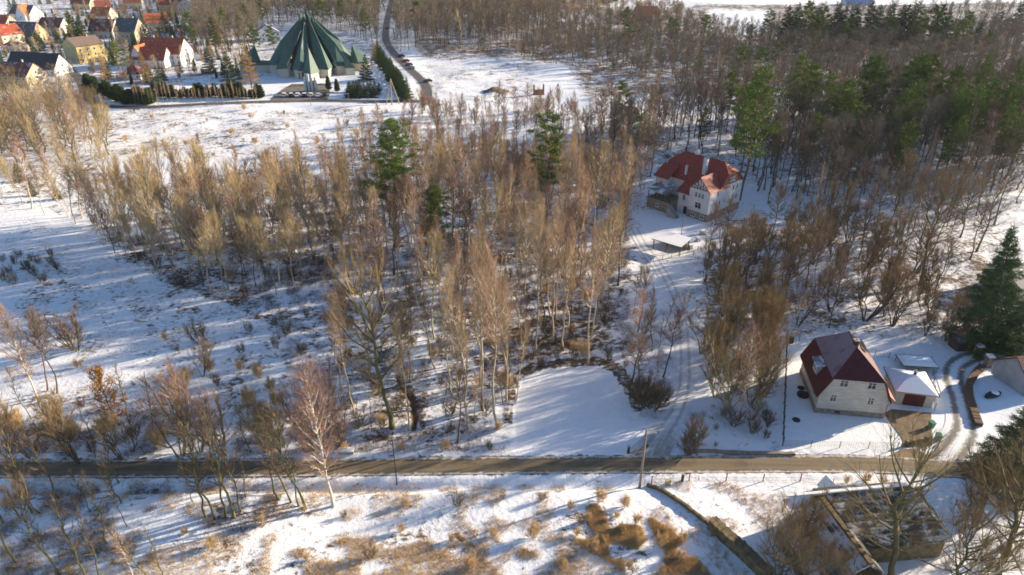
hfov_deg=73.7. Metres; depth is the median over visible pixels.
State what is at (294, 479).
young tree
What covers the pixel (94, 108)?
oak tree
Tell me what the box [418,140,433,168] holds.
alder tree
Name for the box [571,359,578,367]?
shrub
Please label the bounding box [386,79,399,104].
wooden pylon
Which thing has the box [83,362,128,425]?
oak sapling
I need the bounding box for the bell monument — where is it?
[303,74,317,90]
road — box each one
[0,455,1011,477]
[38,49,421,108]
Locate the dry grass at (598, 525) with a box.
[0,63,794,574]
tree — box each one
[0,64,32,107]
[0,65,32,109]
[0,76,14,125]
[0,97,38,161]
[0,101,18,128]
[0,108,30,170]
[0,117,7,166]
[0,154,22,204]
[0,158,14,191]
[0,302,43,398]
[0,364,31,419]
[0,390,20,453]
[0,406,36,458]
[0,417,33,512]
[0,450,40,513]
[0,474,59,574]
[0,498,17,562]
[1,95,27,151]
[1,133,41,208]
[1,446,22,495]
[4,81,23,128]
[5,114,51,164]
[6,0,11,14]
[7,81,37,117]
[7,127,24,161]
[8,32,15,48]
[9,94,22,113]
[12,162,24,182]
[13,87,48,151]
[13,300,61,393]
[13,423,59,499]
[14,107,39,153]
[18,74,38,121]
[18,117,47,160]
[19,107,39,137]
[19,311,53,390]
[21,113,41,155]
[21,174,35,209]
[21,385,84,463]
[23,88,40,130]
[24,161,44,214]
[25,515,44,550]
[26,120,41,154]
[27,178,37,196]
[29,81,44,127]
[30,89,37,115]
[33,79,50,121]
[33,144,55,172]
[34,32,48,51]
[34,388,70,452]
[35,88,62,131]
[35,170,68,216]
[37,89,57,126]
[38,162,67,207]
[40,76,73,124]
[40,82,59,113]
[40,87,65,127]
[41,489,85,574]
[42,105,64,157]
[43,121,59,173]
[45,62,62,83]
[46,90,57,129]
[47,19,54,36]
[48,146,88,217]
[49,108,68,146]
[51,142,86,211]
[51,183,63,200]
[52,97,69,139]
[52,120,65,170]
[53,75,67,102]
[53,124,90,172]
[54,29,58,43]
[54,101,77,147]
[57,33,62,47]
[57,46,64,56]
[58,73,81,128]
[58,164,76,223]
[60,115,76,151]
[61,117,79,160]
[62,61,75,83]
[64,11,82,36]
[65,96,92,149]
[65,497,102,574]
[66,69,76,91]
[66,91,85,129]
[67,468,90,511]
[68,176,97,233]
[69,104,94,158]
[70,91,92,144]
[70,110,87,153]
[70,170,87,211]
[70,472,110,544]
[71,77,85,105]
[71,91,95,137]
[71,162,93,219]
[75,16,87,35]
[75,402,95,457]
[79,185,103,228]
[81,73,89,91]
[83,85,97,105]
[83,87,95,119]
[83,185,107,243]
[84,176,108,235]
[84,411,125,459]
[87,83,104,111]
[87,97,112,154]
[87,133,117,215]
[87,173,119,245]
[88,101,108,150]
[88,104,120,144]
[88,119,102,158]
[89,76,99,94]
[91,449,121,503]
[92,174,108,219]
[95,207,115,252]
[95,427,119,483]
[96,52,114,80]
[97,83,102,96]
[97,149,125,226]
[97,187,134,247]
[98,38,104,54]
[98,454,114,497]
[98,524,147,574]
[99,80,107,96]
[99,102,111,148]
[99,160,126,226]
[99,470,127,526]
[100,166,120,236]
[101,205,129,260]
[103,41,132,68]
[103,81,112,97]
[105,60,113,76]
[105,85,110,98]
[108,86,113,99]
[108,198,134,253]
[108,530,133,574]
[110,363,133,424]
[111,25,121,48]
[112,84,121,101]
[114,418,140,451]
[115,147,161,240]
[117,86,123,100]
[119,181,142,234]
[120,90,129,104]
[120,178,137,232]
[120,219,137,264]
[121,166,173,265]
[122,150,154,229]
[123,165,139,220]
[125,89,133,103]
[125,175,142,228]
[127,187,148,258]
[128,59,137,85]
[129,74,133,83]
[129,152,153,218]
[129,194,161,244]
[130,33,135,45]
[130,86,140,103]
[130,135,162,216]
[132,209,161,274]
[134,370,158,443]
[136,188,157,251]
[136,202,155,260]
[137,50,154,84]
[138,161,162,230]
[139,24,149,39]
[140,89,148,103]
[142,528,163,574]
[143,88,153,104]
[144,61,155,80]
[144,126,167,208]
[147,88,155,102]
[149,54,158,75]
[149,82,158,97]
[149,173,176,238]
[150,65,165,83]
[151,180,171,230]
[151,221,164,255]
[152,180,182,245]
[152,190,198,282]
[156,84,163,97]
[157,60,163,77]
[158,135,202,210]
[159,12,171,32]
[160,81,169,97]
[160,227,179,271]
[161,66,167,80]
[166,84,172,97]
[167,150,181,183]
[167,156,210,250]
[167,173,178,197]
[167,176,201,241]
[167,416,215,519]
[168,167,197,224]
[169,84,175,97]
[169,182,195,271]
[169,419,214,517]
[170,207,194,247]
[173,177,198,241]
[173,455,192,501]
[175,16,181,28]
[176,161,201,224]
[177,206,205,286]
[178,59,183,72]
[179,10,193,39]
[179,132,210,199]
[180,187,200,263]
[181,86,187,97]
[182,135,217,189]
[183,223,217,292]
[185,25,197,52]
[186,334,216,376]
[188,154,212,212]
[189,163,212,206]
[189,200,212,256]
[189,229,210,275]
[189,395,243,518]
[191,144,213,183]
[191,209,229,282]
[192,83,199,97]
[193,189,226,265]
[193,415,226,518]
[195,20,205,46]
[196,82,202,96]
[196,177,217,237]
[198,205,232,301]
[199,85,206,96]
[199,150,217,200]
[200,23,208,43]
[200,47,217,73]
[200,48,203,62]
[201,166,224,217]
[201,187,228,267]
[201,210,229,289]
[204,85,211,96]
[206,49,211,75]
[207,180,226,240]
[208,32,218,50]
[208,162,257,254]
[208,172,232,234]
[209,14,225,48]
[209,18,216,46]
[210,83,217,96]
[211,30,221,53]
[212,163,231,221]
[214,438,241,511]
[215,14,224,44]
[215,47,220,59]
[215,197,227,248]
[216,8,231,40]
[216,155,242,197]
[219,20,230,53]
[219,28,231,55]
[219,50,242,85]
[219,83,225,97]
[220,191,247,260]
[221,222,246,275]
[222,84,230,97]
[222,169,257,266]
[222,204,243,273]
[226,225,253,296]
[227,84,231,97]
[227,440,250,496]
[228,145,243,208]
[229,82,236,97]
[229,176,261,244]
[230,17,243,50]
[232,379,285,452]
[232,406,250,451]
[233,83,241,97]
[233,154,257,219]
[233,212,264,290]
[235,11,245,47]
[235,228,258,286]
[237,20,246,48]
[237,83,244,97]
[237,169,258,228]
[238,14,249,47]
[239,15,251,48]
[239,42,261,87]
[241,3,249,38]
[242,403,280,500]
[243,193,270,270]
[244,12,255,44]
[244,25,262,46]
[245,186,264,249]
[247,209,276,294]
[248,392,292,458]
[249,401,305,506]
[250,145,280,209]
[250,157,263,212]
[251,181,263,221]
[252,83,259,98]
[252,232,265,279]
[255,168,268,218]
[255,422,291,502]
[256,4,264,21]
[256,168,283,246]
[257,84,264,98]
[257,140,280,221]
[258,0,268,17]
[258,185,267,232]
[262,201,280,260]
[263,25,279,50]
[265,224,290,285]
[266,159,295,242]
[266,184,302,259]
[268,182,296,265]
[269,145,284,175]
[269,153,283,190]
[269,347,348,454]
[270,208,298,288]
[270,422,299,506]
[277,158,294,218]
[278,153,308,235]
[278,344,351,506]
[285,139,317,233]
[285,167,314,259]
[288,143,311,198]
[289,187,303,248]
[289,216,311,271]
[291,217,307,281]
[293,130,302,173]
[301,164,324,218]
[301,182,330,242]
[303,212,313,253]
[304,197,325,253]
[306,221,320,269]
[308,136,327,179]
[308,221,436,429]
[310,175,323,220]
[311,0,331,24]
[315,212,329,264]
[316,149,335,199]
[316,180,329,236]
[317,145,329,191]
[319,133,331,173]
[320,280,353,367]
[322,210,335,258]
[323,291,346,390]
[325,76,332,89]
[325,167,345,200]
[325,309,354,413]
[326,156,338,222]
[327,176,351,246]
[327,194,334,243]
[330,173,360,274]
[331,145,362,230]
[331,181,350,246]
[331,199,351,246]
[332,0,345,24]
[333,129,344,149]
[333,192,349,267]
[334,78,339,91]
[334,118,346,160]
[334,213,340,264]
[336,1,347,27]
[341,231,377,309]
[343,82,352,97]
[345,81,356,97]
[346,172,371,248]
[346,189,363,251]
[346,214,369,263]
[348,145,355,177]
[351,162,382,232]
[351,179,363,224]
[352,168,365,228]
[353,80,365,98]
[354,132,363,164]
[355,215,400,314]
[356,107,367,155]
[357,143,370,171]
[357,190,391,289]
[358,54,374,80]
[359,7,371,40]
[359,81,367,95]
[359,117,431,250]
[362,5,372,41]
[362,121,373,150]
[362,184,384,281]
[363,127,373,169]
[363,302,377,374]
[365,81,377,97]
[367,394,373,431]
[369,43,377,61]
[369,80,381,95]
[369,102,380,131]
[370,245,390,300]
[371,16,380,43]
[372,158,393,229]
[372,163,386,238]
[374,46,383,64]
[375,294,421,385]
[376,111,383,147]
[376,189,410,274]
[377,187,389,254]
[378,49,386,70]
[384,57,392,79]
[384,193,402,265]
[384,317,414,430]
[386,59,394,81]
[386,174,409,256]
[387,62,394,81]
[388,207,402,283]
[391,2,401,43]
[392,68,399,90]
[392,260,402,314]
[392,312,410,364]
[394,69,409,92]
[394,170,429,287]
[395,166,406,246]
[395,368,408,404]
[396,73,410,96]
[398,77,413,99]
[398,101,406,135]
[401,119,409,149]
[401,276,415,336]
[402,119,435,219]
[403,256,429,327]
[403,285,417,344]
[403,334,415,380]
[405,0,427,35]
[405,177,415,241]
[409,137,451,215]
[409,183,456,274]
[411,11,419,47]
[411,146,423,191]
[411,189,434,278]
[412,225,448,339]
[412,227,427,301]
[414,294,435,368]
[415,166,445,259]
[416,104,425,138]
[416,228,456,308]
[417,155,440,247]
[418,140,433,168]
[421,122,433,152]
[425,17,435,49]
[426,133,433,161]
[428,97,445,125]
[428,100,433,129]
[428,128,442,182]
[430,1,441,39]
[430,211,442,278]
[431,296,456,396]
[433,113,442,142]
[433,117,449,206]
[435,138,462,233]
[435,258,478,429]
[436,257,470,350]
[438,7,453,48]
[438,128,459,222]
[439,9,449,50]
[440,164,467,252]
[440,358,480,442]
[441,3,454,44]
[441,99,446,122]
[441,125,446,149]
[441,377,451,416]
[443,228,470,368]
[445,242,451,279]
[446,116,461,152]
[446,290,470,411]
[447,235,465,281]
[449,138,466,208]
[450,132,475,216]
[451,178,468,247]
[452,92,461,117]
[452,115,465,148]
[452,247,472,297]
[453,21,461,46]
[453,284,469,371]
[454,165,482,248]
[457,94,466,128]
[457,153,487,216]
[458,16,462,51]
[458,143,473,191]
[458,175,519,280]
[458,190,472,233]
[458,195,478,249]
[458,222,469,282]
[459,222,500,314]
[461,239,483,374]
[462,118,474,148]
[463,236,503,410]
[464,136,478,171]
[465,17,472,48]
[467,13,474,44]
[467,253,509,360]
[467,278,498,386]
[468,369,483,421]
[470,135,483,205]
[470,211,492,332]
[471,253,519,388]
[472,2,485,34]
[472,96,479,122]
[472,241,519,429]
[474,5,483,44]
[476,116,486,143]
[476,133,495,219]
[477,193,490,240]
[478,13,483,48]
[478,136,499,200]
[479,181,493,235]
[482,10,494,48]
[483,17,490,51]
[484,124,496,164]
[485,106,491,132]
[485,111,498,140]
[487,128,509,218]
[488,202,514,297]
[488,364,508,403]
[492,144,505,200]
[494,89,501,115]
[494,275,520,401]
[495,99,501,115]
[496,142,521,232]
[497,79,502,110]
[498,12,504,31]
[498,106,511,145]
[498,168,506,225]
[498,177,518,246]
[499,6,510,47]
[499,89,509,113]
[500,115,508,140]
[500,162,519,276]
[500,331,513,373]
[503,151,532,226]
[507,130,516,153]
[508,110,522,141]
[508,196,526,276]
[508,268,531,326]
[509,199,538,316]
[510,155,538,262]
[511,85,517,113]
[511,140,525,208]
[512,7,522,38]
[512,118,523,148]
[513,94,519,113]
[515,313,532,400]
[516,163,528,205]
[516,189,548,299]
[518,145,533,200]
[519,96,527,131]
[521,100,531,137]
[522,110,573,225]
[522,137,543,191]
[523,82,531,109]
[523,169,539,220]
[524,7,533,28]
[524,203,557,355]
[524,232,563,327]
[525,169,537,240]
[526,83,535,110]
[526,103,534,142]
[527,194,546,268]
[528,303,538,352]
[530,158,546,232]
[530,179,558,242]
[531,191,547,280]
[534,85,544,127]
[534,133,546,223]
[536,297,544,341]
[537,97,544,128]
[538,13,545,38]
[539,125,554,204]
[540,129,590,244]
[540,217,557,315]
[542,94,554,117]
[542,198,570,341]
[546,154,566,196]
[546,177,574,255]
[546,200,585,277]
[550,222,569,319]
[551,97,557,113]
[551,138,568,221]
[553,236,581,344]
[554,152,566,206]
[555,119,565,137]
[556,96,561,121]
[558,104,572,137]
[558,192,589,262]
[558,249,589,328]
[560,130,568,155]
[560,215,580,341]
[563,102,570,131]
[563,162,576,204]
[563,198,573,251]
[565,117,570,137]
[567,130,587,238]
[569,165,593,261]
[571,115,583,156]
[571,170,601,283]
[572,108,583,126]
[572,178,589,250]
[573,145,588,214]
[574,133,623,239]
[574,136,587,202]
[576,126,589,149]
[576,223,612,363]
[577,195,640,323]
[577,229,591,312]
[583,106,595,137]
[583,126,599,148]
[583,142,603,204]
[585,239,605,337]
[586,147,602,215]
[594,86,606,116]
[594,141,607,193]
[595,112,607,158]
[596,87,612,137]
[597,163,619,219]
[599,94,608,118]
[599,177,607,237]
[600,217,612,251]
[600,233,622,309]
[601,78,613,112]
[601,152,615,207]
[603,91,626,140]
[605,78,616,98]
[605,98,623,147]
[605,111,625,156]
[606,180,636,285]
[607,153,624,210]
[607,161,624,229]
[608,227,621,295]
[609,79,636,135]
[609,107,613,138]
[611,83,617,143]
[611,141,627,189]
[612,109,633,148]
[612,149,623,176]
[613,125,622,150]
[613,190,633,248]
[616,330,656,399]
[617,175,623,220]
[618,135,640,240]
[621,88,638,116]
[621,115,632,170]
[621,303,661,379]
[622,106,633,154]
[622,115,636,158]
[622,163,636,212]
[625,132,637,167]
[626,76,655,151]
[626,93,639,138]
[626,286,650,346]
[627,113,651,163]
[628,263,655,331]
[631,262,646,313]
[633,114,654,166]
[634,142,643,193]
[636,150,654,208]
[637,164,642,196]
[639,121,656,171]
[639,142,649,178]
[644,145,653,188]
[645,83,659,147]
[645,116,665,167]
[645,298,658,350]
[646,78,672,144]
[646,88,660,137]
[646,89,661,143]
[646,103,660,152]
[647,116,665,176]
[649,283,656,340]
[653,349,665,379]
[654,68,662,114]
[656,109,663,149]
[656,313,665,362]
[658,301,690,377]
[661,94,669,137]
[661,97,686,151]
[662,77,672,133]
[663,66,692,139]
[664,99,673,142]
[664,292,677,327]
[665,88,680,147]
[666,74,686,125]
[676,99,684,145]
[677,285,749,353]
[678,65,690,125]
[679,82,703,150]
[680,89,693,135]
[682,73,695,131]
[683,103,696,144]
[691,56,710,123]
[691,75,708,137]
[691,76,710,148]
[695,106,711,153]
[696,86,717,145]
[696,326,750,397]
[697,235,722,281]
[698,75,715,129]
[698,321,772,411]
[701,219,756,278]
[703,69,726,129]
[703,200,726,260]
[705,68,718,120]
[705,293,737,375]
[706,106,714,139]
[708,88,719,131]
[708,252,729,299]
[710,257,747,315]
[711,90,735,146]
[711,301,741,344]
[712,98,732,154]
[713,78,734,140]
[713,86,726,108]
[716,110,727,150]
[718,277,759,343]
[720,194,738,257]
[722,250,748,285]
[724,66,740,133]
[725,77,746,130]
[725,343,755,393]
[726,258,765,302]
[727,62,740,112]
[727,63,787,200]
[727,82,746,149]
[728,81,768,172]
[728,217,751,261]
[728,287,779,355]
[728,317,768,420]
[729,87,748,156]
[731,212,776,276]
[732,205,778,292]
[732,346,786,403]
[737,65,752,123]
[741,323,797,397]
[741,384,773,419]
[743,61,753,83]
[746,341,782,381]
[747,223,769,263]
[747,270,811,343]
[750,286,793,360]
[750,304,780,362]
[750,494,845,574]
[752,96,777,171]
[752,253,792,313]
[754,218,767,251]
[755,123,777,185]
[756,81,780,113]
[756,106,775,177]
[757,106,789,190]
[758,248,775,284]
[761,79,776,111]
[761,223,786,279]
[762,18,768,32]
[763,112,790,189]
[765,177,792,235]
[766,287,794,322]
[768,147,782,197]
[769,111,791,185]
[769,119,792,192]
[770,52,790,114]
[770,76,785,102]
[770,101,787,173]
[770,106,791,187]
[772,5,795,46]
[772,215,836,275]
[772,479,851,541]
[775,78,798,114]
[775,226,815,288]
[777,248,803,308]
[779,79,798,117]
[779,127,795,179]
[780,98,800,162]
[780,208,799,250]
[781,197,813,236]
[782,52,816,125]
[782,54,801,111]
[783,123,808,192]
[783,505,848,574]
[784,255,835,325]
[785,59,798,110]
[787,3,805,41]
[787,84,807,150]
[788,114,809,172]
[790,190,825,237]
[791,60,823,145]
[791,123,815,191]
[792,101,814,154]
[792,135,817,199]
[793,0,816,33]
[795,113,823,186]
[799,8,822,44]
[800,104,820,162]
[800,205,837,285]
[800,219,823,253]
[801,91,830,171]
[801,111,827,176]
[801,126,825,184]
[803,10,817,39]
[803,60,823,101]
[804,78,824,115]
[804,161,822,198]
[804,212,840,264]
[806,133,826,195]
[806,228,829,298]
[808,115,847,197]
[811,69,840,155]
[811,103,828,129]
[811,535,876,574]
[812,10,830,42]
[812,76,828,122]
[812,156,831,212]
[814,98,828,156]
[815,174,846,231]
[816,3,831,26]
[816,264,860,311]
[819,394,990,574]
[820,83,843,162]
[821,3,845,44]
[821,142,857,211]
[823,88,862,136]
[823,131,845,193]
[823,195,855,231]
[823,204,849,246]
[824,111,867,197]
[824,115,855,186]
[824,241,854,286]
[825,66,843,87]
[825,218,844,256]
[826,77,864,132]
[826,118,855,180]
[827,136,853,191]
[828,246,858,327]
[829,56,840,96]
[831,113,857,183]
[834,6,860,50]
[834,110,852,165]
[836,6,848,38]
[836,177,863,227]
[836,216,864,292]
[836,243,854,273]
[838,64,851,95]
[839,184,875,241]
[839,249,922,321]
[841,132,880,195]
[843,123,867,183]
[843,136,858,194]
[846,104,879,169]
[846,109,872,181]
[846,117,882,191]
[847,11,857,42]
[848,10,861,48]
[854,54,891,114]
[854,156,876,209]
[854,211,897,271]
[855,57,866,88]
[855,197,878,258]
[856,278,873,305]
[857,241,873,287]
[858,67,871,98]
[859,116,890,187]
[859,240,888,281]
[860,114,887,194]
[861,0,877,43]
[861,55,891,111]
[861,82,882,114]
[862,4,885,45]
[862,106,885,173]
[863,104,879,154]
[863,163,889,233]
[867,172,894,218]
[869,93,895,156]
[869,112,892,171]
[869,124,890,183]
[869,208,903,261]
[870,151,890,198]
[875,145,896,185]
[876,271,899,315]
[877,69,909,127]
[877,257,910,299]
[878,49,896,80]
[878,129,898,191]
[878,249,901,282]
[878,266,930,326]
[879,1,898,41]
[879,106,904,180]
[880,87,926,173]
[881,141,922,211]
[881,240,913,269]
[882,14,900,38]
[883,4,909,45]
[883,58,907,111]
[883,74,901,106]
[883,121,915,181]
[884,63,903,126]
[885,77,934,170]
[886,168,913,226]
[887,50,899,78]
[887,117,922,194]
[888,52,930,105]
[888,122,903,188]
[889,197,922,260]
[891,4,913,45]
[891,160,979,280]
[893,159,918,203]
[894,104,928,177]
[897,165,930,242]
[898,140,919,188]
[899,52,941,113]
[902,3,919,44]
[903,220,937,271]
[905,6,929,36]
[905,224,939,287]
[907,237,961,304]
[910,164,936,219]
[910,272,932,300]
[911,155,938,194]
[912,98,943,181]
[912,169,934,231]
[913,76,937,137]
[913,94,937,139]
[913,98,941,165]
[914,52,947,123]
[915,277,933,310]
[916,4,945,41]
[916,304,942,335]
[917,90,951,171]
[919,4,948,47]
[919,163,949,241]
[920,282,948,320]
[922,493,1023,574]
[924,75,945,145]
[924,94,953,161]
[924,135,943,183]
[925,125,941,154]
[927,80,974,167]
[928,9,954,53]
[930,99,953,167]
[930,161,959,228]
[931,180,970,252]
[933,233,964,293]
[934,67,970,100]
[934,170,961,214]
[935,79,959,149]
[935,115,974,183]
[937,63,967,139]
[938,98,977,167]
[938,140,952,168]
[939,54,952,86]
[941,223,1023,361]
[942,57,965,90]
[944,487,1023,574]
[945,134,972,167]
[945,172,987,237]
[945,285,970,318]
[945,486,989,525]
[946,166,976,226]
[947,209,963,244]
[949,18,966,57]
[949,156,974,198]
[951,83,993,171]
[951,295,980,327]
[952,405,1023,508]
[954,433,1023,529]
[955,417,1023,574]
[956,101,985,174]
[956,168,990,222]
[958,54,972,78]
[958,126,993,183]
[959,134,997,197]
[960,11,975,34]
[961,286,973,305]
[964,57,983,86]
[965,52,977,86]
[966,53,995,141]
[968,22,983,47]
[968,197,1003,259]
[969,109,1002,179]
[970,159,1000,205]
[972,177,1015,251]
[973,76,1005,148]
[973,127,997,178]
[974,99,1003,170]
[975,61,997,85]
[975,98,1010,173]
[975,152,1002,215]
[976,111,997,150]
[977,82,1023,175]
[978,158,999,182]
[979,79,1002,143]
[979,111,1008,183]
[983,64,1004,89]
[986,103,1023,185]
[989,139,1018,192]
[990,151,1023,224]
[991,126,1023,185]
[994,59,1020,97]
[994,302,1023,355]
[995,142,1016,180]
[996,61,1023,157]
[999,103,1023,165]
[1000,120,1023,174]
[1000,467,1023,535]
[1001,59,1009,84]
[1002,126,1023,181]
[1002,167,1018,207]
[1003,47,1018,75]
[1003,69,1022,85]
[1004,56,1023,89]
[1005,115,1023,179]
[1006,61,1019,86]
[1007,2,1023,34]
[1015,166,1023,202]
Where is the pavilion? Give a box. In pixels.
[122,64,144,79]
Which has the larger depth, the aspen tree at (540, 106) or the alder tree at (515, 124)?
the aspen tree at (540, 106)
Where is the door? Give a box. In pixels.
[902,394,925,406]
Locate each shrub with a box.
[0,44,7,56]
[0,253,6,261]
[0,265,6,280]
[0,470,32,517]
[1,272,18,284]
[4,264,13,272]
[8,254,18,263]
[8,405,24,432]
[11,41,20,50]
[13,249,22,257]
[19,258,35,269]
[25,263,37,276]
[29,434,45,449]
[33,256,42,263]
[34,270,47,282]
[36,297,86,351]
[44,245,53,257]
[44,255,54,264]
[51,39,60,50]
[51,261,60,269]
[60,421,82,436]
[65,565,74,574]
[71,358,81,367]
[76,398,85,407]
[80,435,98,451]
[85,212,99,223]
[87,57,96,66]
[87,65,94,73]
[90,407,118,430]
[110,231,121,241]
[116,66,127,82]
[122,416,142,435]
[129,363,199,458]
[135,233,144,244]
[136,358,191,424]
[143,551,154,561]
[145,425,168,447]
[146,252,162,267]
[156,240,166,251]
[161,330,168,339]
[169,381,240,458]
[170,267,183,283]
[170,387,211,453]
[178,364,193,381]
[179,525,187,534]
[182,315,207,344]
[202,357,215,371]
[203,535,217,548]
[208,371,221,385]
[226,267,236,278]
[229,128,234,134]
[231,50,239,61]
[234,340,244,352]
[234,360,245,370]
[239,385,253,402]
[240,285,247,292]
[242,320,252,331]
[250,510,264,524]
[251,136,257,143]
[251,360,265,377]
[258,259,272,276]
[262,376,275,391]
[268,331,279,348]
[268,389,283,405]
[271,317,277,325]
[280,320,290,334]
[281,253,292,265]
[285,265,300,276]
[289,404,317,448]
[294,341,306,354]
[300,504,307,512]
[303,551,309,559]
[317,178,330,206]
[326,259,334,268]
[326,379,359,443]
[330,137,348,167]
[331,147,345,169]
[332,226,341,238]
[339,392,354,407]
[340,509,347,517]
[341,442,348,448]
[343,347,353,358]
[344,244,354,256]
[349,132,367,159]
[349,403,366,424]
[351,416,362,428]
[352,127,359,135]
[360,538,379,558]
[368,380,382,395]
[374,410,387,427]
[376,342,391,360]
[379,332,387,344]
[386,393,405,415]
[396,438,403,449]
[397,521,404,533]
[398,94,418,119]
[398,111,415,136]
[398,269,408,278]
[399,315,412,330]
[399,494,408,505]
[404,287,421,304]
[407,332,417,346]
[407,388,414,396]
[415,88,427,110]
[415,96,425,113]
[425,97,442,121]
[426,340,441,358]
[437,374,443,385]
[440,398,457,416]
[440,439,449,449]
[444,98,451,114]
[446,422,455,432]
[447,105,454,118]
[448,533,455,541]
[449,491,464,506]
[456,97,467,118]
[459,551,477,568]
[468,105,480,125]
[472,162,487,195]
[475,392,498,416]
[477,145,493,176]
[479,125,493,142]
[480,118,503,144]
[484,333,499,349]
[485,438,492,449]
[488,525,498,536]
[494,419,503,429]
[495,135,517,164]
[496,365,513,387]
[497,254,506,267]
[505,265,514,277]
[516,327,528,339]
[517,300,529,316]
[523,293,532,302]
[524,519,540,538]
[527,351,535,359]
[529,105,541,123]
[530,100,546,126]
[531,92,542,109]
[536,352,543,364]
[538,492,546,500]
[540,87,553,105]
[540,315,555,335]
[542,281,552,294]
[552,346,560,356]
[555,552,568,569]
[565,321,577,339]
[566,96,579,114]
[567,500,574,509]
[569,338,579,351]
[570,349,578,357]
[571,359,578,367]
[573,526,580,535]
[577,337,592,355]
[580,284,590,300]
[581,104,594,133]
[584,124,603,144]
[584,511,592,520]
[585,141,596,167]
[585,535,600,550]
[592,487,609,502]
[594,100,608,114]
[597,308,612,326]
[600,330,609,339]
[600,533,609,542]
[601,297,613,311]
[604,344,613,355]
[604,351,613,361]
[614,509,620,518]
[617,521,627,532]
[620,257,626,266]
[620,557,634,570]
[621,493,629,507]
[623,372,644,396]
[628,373,658,408]
[631,524,643,539]
[631,562,639,572]
[633,365,665,405]
[633,511,643,523]
[634,371,673,413]
[634,531,647,544]
[653,375,677,401]
[654,529,670,548]
[657,563,666,574]
[660,524,668,532]
[661,99,669,124]
[672,547,687,559]
[674,426,701,454]
[679,528,689,543]
[681,411,711,446]
[700,565,708,573]
[720,407,727,415]
[723,404,748,426]
[746,410,763,433]
[759,404,779,427]
[763,427,770,438]
[800,184,808,192]
[843,474,850,483]
[861,470,874,480]
[931,300,980,340]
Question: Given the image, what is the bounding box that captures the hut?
[817,475,836,487]
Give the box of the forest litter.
[0,117,1023,574]
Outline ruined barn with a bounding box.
[774,482,952,574]
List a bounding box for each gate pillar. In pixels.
[972,343,984,356]
[983,354,995,367]
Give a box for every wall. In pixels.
[646,482,708,525]
[683,449,795,455]
[707,516,773,574]
[901,435,932,446]
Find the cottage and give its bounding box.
[799,331,895,418]
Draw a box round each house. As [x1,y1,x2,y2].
[0,13,16,23]
[0,22,25,44]
[0,59,47,87]
[7,51,73,75]
[8,3,43,19]
[9,20,50,42]
[38,16,67,35]
[61,34,107,63]
[70,0,93,9]
[87,17,115,38]
[89,5,117,18]
[93,0,110,6]
[113,16,148,43]
[123,0,144,8]
[129,35,195,67]
[143,11,168,30]
[157,0,180,14]
[177,0,195,14]
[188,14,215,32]
[254,21,280,41]
[632,5,659,22]
[991,355,1023,395]
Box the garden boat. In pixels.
[984,390,1000,398]
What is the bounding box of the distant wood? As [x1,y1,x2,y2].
[4,0,1023,102]
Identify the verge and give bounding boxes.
[888,448,937,459]
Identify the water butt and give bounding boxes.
[797,390,808,398]
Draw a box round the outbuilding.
[3,41,29,51]
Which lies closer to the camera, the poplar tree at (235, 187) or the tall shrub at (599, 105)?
the poplar tree at (235, 187)
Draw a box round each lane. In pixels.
[382,0,432,103]
[920,351,1023,461]
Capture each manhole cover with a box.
[792,417,799,422]
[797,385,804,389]
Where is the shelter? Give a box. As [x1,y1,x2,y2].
[651,230,691,256]
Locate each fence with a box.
[651,473,834,483]
[653,241,715,261]
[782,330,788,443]
[782,440,899,448]
[874,350,932,357]
[932,361,936,410]
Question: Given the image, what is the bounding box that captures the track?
[628,229,694,455]
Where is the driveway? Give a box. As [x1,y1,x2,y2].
[885,409,931,446]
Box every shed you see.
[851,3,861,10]
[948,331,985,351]
[981,263,1023,299]
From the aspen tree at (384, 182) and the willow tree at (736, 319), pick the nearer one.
the willow tree at (736, 319)
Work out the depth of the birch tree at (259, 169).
176.40 m
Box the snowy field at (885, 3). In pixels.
[872,0,1023,4]
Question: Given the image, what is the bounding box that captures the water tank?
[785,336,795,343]
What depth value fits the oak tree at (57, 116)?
233.21 m
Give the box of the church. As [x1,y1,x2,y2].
[238,6,370,79]
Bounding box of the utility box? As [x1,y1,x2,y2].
[665,479,670,485]
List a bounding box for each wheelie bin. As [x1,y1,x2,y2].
[927,420,936,428]
[933,432,942,440]
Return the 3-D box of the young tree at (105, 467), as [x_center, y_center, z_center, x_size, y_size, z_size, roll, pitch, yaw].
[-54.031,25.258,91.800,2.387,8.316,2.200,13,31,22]
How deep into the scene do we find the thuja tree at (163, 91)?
296.56 m
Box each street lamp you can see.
[391,432,397,484]
[638,429,656,487]
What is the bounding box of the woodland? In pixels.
[185,0,570,51]
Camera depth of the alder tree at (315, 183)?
172.95 m
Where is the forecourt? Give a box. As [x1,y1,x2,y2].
[270,84,330,100]
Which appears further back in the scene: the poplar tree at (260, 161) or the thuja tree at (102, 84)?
the thuja tree at (102, 84)
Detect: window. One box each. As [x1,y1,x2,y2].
[694,202,700,209]
[828,394,837,402]
[838,380,849,387]
[866,382,877,390]
[866,397,874,405]
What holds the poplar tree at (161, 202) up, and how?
on the ground at (582, 408)
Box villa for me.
[646,148,744,222]
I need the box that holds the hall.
[841,0,873,4]
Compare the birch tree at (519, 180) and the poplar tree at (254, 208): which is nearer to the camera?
the poplar tree at (254, 208)
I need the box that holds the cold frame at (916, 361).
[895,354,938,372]
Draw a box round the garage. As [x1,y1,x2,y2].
[883,367,939,407]
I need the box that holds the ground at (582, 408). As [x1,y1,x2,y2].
[0,0,1023,574]
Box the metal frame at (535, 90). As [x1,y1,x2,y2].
[533,84,543,94]
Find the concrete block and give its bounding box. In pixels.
[338,447,354,454]
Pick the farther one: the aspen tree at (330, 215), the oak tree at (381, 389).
the aspen tree at (330, 215)

